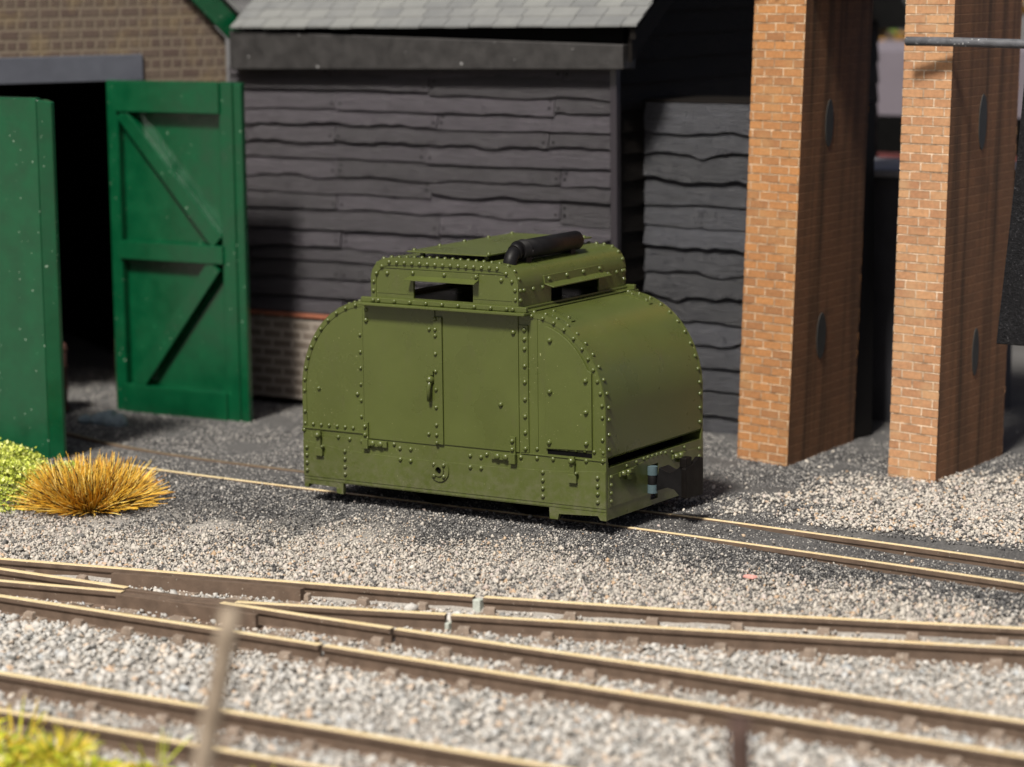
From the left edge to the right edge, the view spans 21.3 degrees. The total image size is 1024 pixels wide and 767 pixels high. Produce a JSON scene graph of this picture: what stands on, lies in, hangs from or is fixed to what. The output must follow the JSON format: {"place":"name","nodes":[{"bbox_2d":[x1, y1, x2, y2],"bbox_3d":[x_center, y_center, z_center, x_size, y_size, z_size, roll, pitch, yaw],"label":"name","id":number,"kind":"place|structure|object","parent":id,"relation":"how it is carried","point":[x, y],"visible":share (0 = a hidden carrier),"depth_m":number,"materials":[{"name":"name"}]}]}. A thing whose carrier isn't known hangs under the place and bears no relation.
{"place":"outdoors","nodes":[
{"label":"outdoors","id":0,"kind":"place"},
{"bbox_2d":[0,458,1023,626],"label":"gravel","id":1,"kind":"structure","parent":0,"point":[297,569],"depth_m":20.96,"materials":[{"name":"grey gravel"}]},
{"bbox_2d":[0,448,174,516],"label":"grass tuft","id":2,"kind":"object","parent":1,"relation":"on","point":[111,487],"visible":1,"depth_m":23.16,"materials":[{"name":"plant"}]},
{"bbox_2d":[743,574,757,578],"bbox_3d":[1.792,1.452,20.466,0.106,0.026,0.049,7,12,40],"label":"pink chip","id":3,"kind":"object","parent":1,"relation":"on","point":[749,576],"visible":1,"depth_m":20.45,"materials":[{"name":"pink stone"}]},
{"bbox_2d":[0,0,1023,766],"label":"ground","id":4,"kind":"structure","parent":0,"point":[80,354],"depth_m":22.00,"materials":[{"name":"grey gravel"}]},
{"bbox_2d":[0,437,92,512],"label":"moss clump","id":5,"kind":"object","parent":4,"relation":"on","point":[13,467],"visible":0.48,"depth_m":23.62,"materials":[{"name":"plant"}]},
{"bbox_2d":[63,343,69,411],"bbox_3d":[-4.926,-0.055,28.424,0.570,0.700,0.570,5,10,32],"label":"oil drum","id":6,"kind":"object","parent":4,"relation":"on","point":[67,407],"visible":0.18,"depth_m":28.38,"materials":[{"name":"brown metal"}]},
{"bbox_2d":[78,409,127,426],"bbox_3d":[-4.126,0.362,27.655,0.553,0.174,0.328,5,10,32],"label":"scrap lump","id":7,"kind":"object","parent":4,"relation":"on","point":[111,418],"visible":0.99,"depth_m":27.60,"materials":[{"name":"grey metal"}]},
{"bbox_2d":[0,0,252,459],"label":"brick engine shed","id":8,"kind":"structure","parent":4,"relation":"on","point":[123,213],"depth_m":27.94,"materials":[{"name":"brown brick"}]},
{"bbox_2d":[0,97,66,459],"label":"door","id":9,"kind":"structure","parent":8,"relation":"in","point":[32,385],"depth_m":25.30,"materials":[{"name":"green wood"}]},
{"bbox_2d":[106,80,252,422],"bbox_3d":[-3.422,-1.369,27.954,1.745,3.465,0.148,5,10,32],"label":"door","id":10,"kind":"structure","parent":8,"relation":"in","point":[177,149],"depth_m":27.95,"materials":[{"name":"green wood"}]},
{"bbox_2d":[0,693,274,766],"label":"grass mound","id":11,"kind":"object","parent":4,"relation":"on","point":[24,751],"depth_m":16.25,"materials":[{"name":"green plant"}]},
{"bbox_2d":[191,604,241,766],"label":"fence post","id":12,"kind":"object","parent":4,"relation":"on","point":[216,695],"visible":1,"depth_m":11.96,"materials":[{"name":"brown wood"}]},
{"bbox_2d":[0,558,483,669],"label":"turnout","id":13,"kind":"object","parent":4,"relation":"on","point":[22,579],"visible":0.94,"depth_m":20.07,"materials":[{"name":"gold metal"}]},
{"bbox_2d":[0,671,561,766],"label":"railway track","id":14,"kind":"structure","parent":4,"relation":"on","point":[315,738],"depth_m":16.75,"materials":[{"name":"gold metal"}]},
{"bbox_2d":[0,586,1023,766],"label":"ballast stones","id":15,"kind":"object","parent":4,"relation":"on","point":[451,703],"visible":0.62,"depth_m":17.73,"materials":[{"name":"grey gravel"}]},
{"bbox_2d":[0,578,1023,766],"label":"ballast grit","id":16,"kind":"object","parent":4,"relation":"on","point":[627,719],"visible":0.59,"depth_m":17.94,"materials":[{"name":"grey gravel"}]},
{"bbox_2d":[0,367,1023,624],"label":"cinders","id":17,"kind":"object","parent":4,"relation":"on","point":[326,511],"visible":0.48,"depth_m":23.04,"materials":[{"name":"grey gravel"}]},
{"bbox_2d":[66,431,1023,592],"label":"railway track","id":18,"kind":"structure","parent":4,"relation":"on","point":[948,576],"depth_m":21.32,"materials":[{"name":"gold metal"}]},
{"bbox_2d":[302,231,702,520],"bbox_3d":[-0.091,-0.135,23.015,3.750,2.333,1.872,5,10,32],"label":"armoured locomotive","id":19,"kind":"object","parent":18,"relation":"on","point":[557,375],"visible":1,"depth_m":22.30,"materials":[{"name":"green paint"}]},
{"bbox_2d":[362,305,443,448],"bbox_3d":[-0.922,-0.029,22.563,0.814,1.222,0.065,5,10,32],"label":"door","id":20,"kind":"structure","parent":19,"relation":"in","point":[403,350],"depth_m":22.58,"materials":[{"name":"green paint"}]},
{"bbox_2d":[442,311,519,463],"bbox_3d":[-0.265,0.026,22.156,0.733,1.222,0.053,5,10,32],"label":"door","id":21,"kind":"structure","parent":19,"relation":"in","point":[481,351],"depth_m":22.16,"materials":[{"name":"green paint"}]},
{"bbox_2d":[228,0,905,404],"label":"timber shed","id":22,"kind":"structure","parent":4,"relation":"on","point":[376,130],"depth_m":27.52,"materials":[{"name":"wood"}]},
{"bbox_2d":[302,628,1023,766],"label":"railway track","id":23,"kind":"structure","parent":4,"relation":"on","point":[863,743],"depth_m":17.48,"materials":[{"name":"gold metal"}]},
{"bbox_2d":[450,596,1023,677],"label":"railway track","id":24,"kind":"structure","parent":4,"relation":"on","point":[737,637],"depth_m":19.09,"materials":[{"name":"gold metal"}]},
{"bbox_2d":[728,715,751,766],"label":"fence post","id":25,"kind":"object","parent":4,"relation":"on","point":[739,743],"visible":1,"depth_m":11.97,"materials":[{"name":"brown wood"}]},
{"bbox_2d":[643,95,875,439],"bbox_3d":[2.405,-1.133,26.670,2.160,3.300,0.762,5,10,32],"label":"boarded lean to","id":26,"kind":"object","parent":4,"relation":"on","point":[695,166],"visible":0.45,"depth_m":26.55,"materials":[{"name":"black wood"}]},
{"bbox_2d":[737,0,872,466],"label":"brick pier","id":27,"kind":"structure","parent":4,"relation":"on","point":[810,80],"depth_m":25.02,"materials":[{"name":"brick"}]},
{"bbox_2d":[606,423,1023,567],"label":"gravel","id":28,"kind":"structure","parent":4,"relation":"on","point":[957,531],"depth_m":22.99,"materials":[{"name":"beige gravel"}]},
{"bbox_2d":[877,40,1023,172],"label":"rendered house","id":29,"kind":"structure","parent":4,"relation":"on","point":[890,72],"depth_m":33.78,"materials":[{"name":"white paint"}]},
{"bbox_2d":[879,0,1023,39],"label":"tree","id":30,"kind":"object","parent":4,"relation":"on","point":[889,34],"visible":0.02,"depth_m":40.89,"materials":[{"name":"green plant"}]},
{"bbox_2d":[888,0,1022,482],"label":"brick pier","id":31,"kind":"structure","parent":4,"relation":"on","point":[958,144],"depth_m":24.13,"materials":[{"name":"brick"}]},
{"bbox_2d":[905,37,1023,48],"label":"pipe","id":32,"kind":"object","parent":31,"relation":"attached to","point":[968,42],"visible":1,"depth_m":23.21,"materials":[{"name":"grey metal"}]},
{"bbox_2d":[996,90,1023,345],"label":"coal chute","id":33,"kind":"object","parent":32,"relation":"hanging from","point":[1011,325],"visible":1,"depth_m":23.07,"materials":[{"name":"black metal"}]},
{"bbox_2d":[872,157,1016,420],"bbox_3d":[3.814,-0.976,27.921,2.350,2.570,1.510,5,10,32],"label":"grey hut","id":34,"kind":"object","parent":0,"point":[886,183],"visible":0.04,"depth_m":27.17,"materials":[{"name":"grey wood"}]}
]}

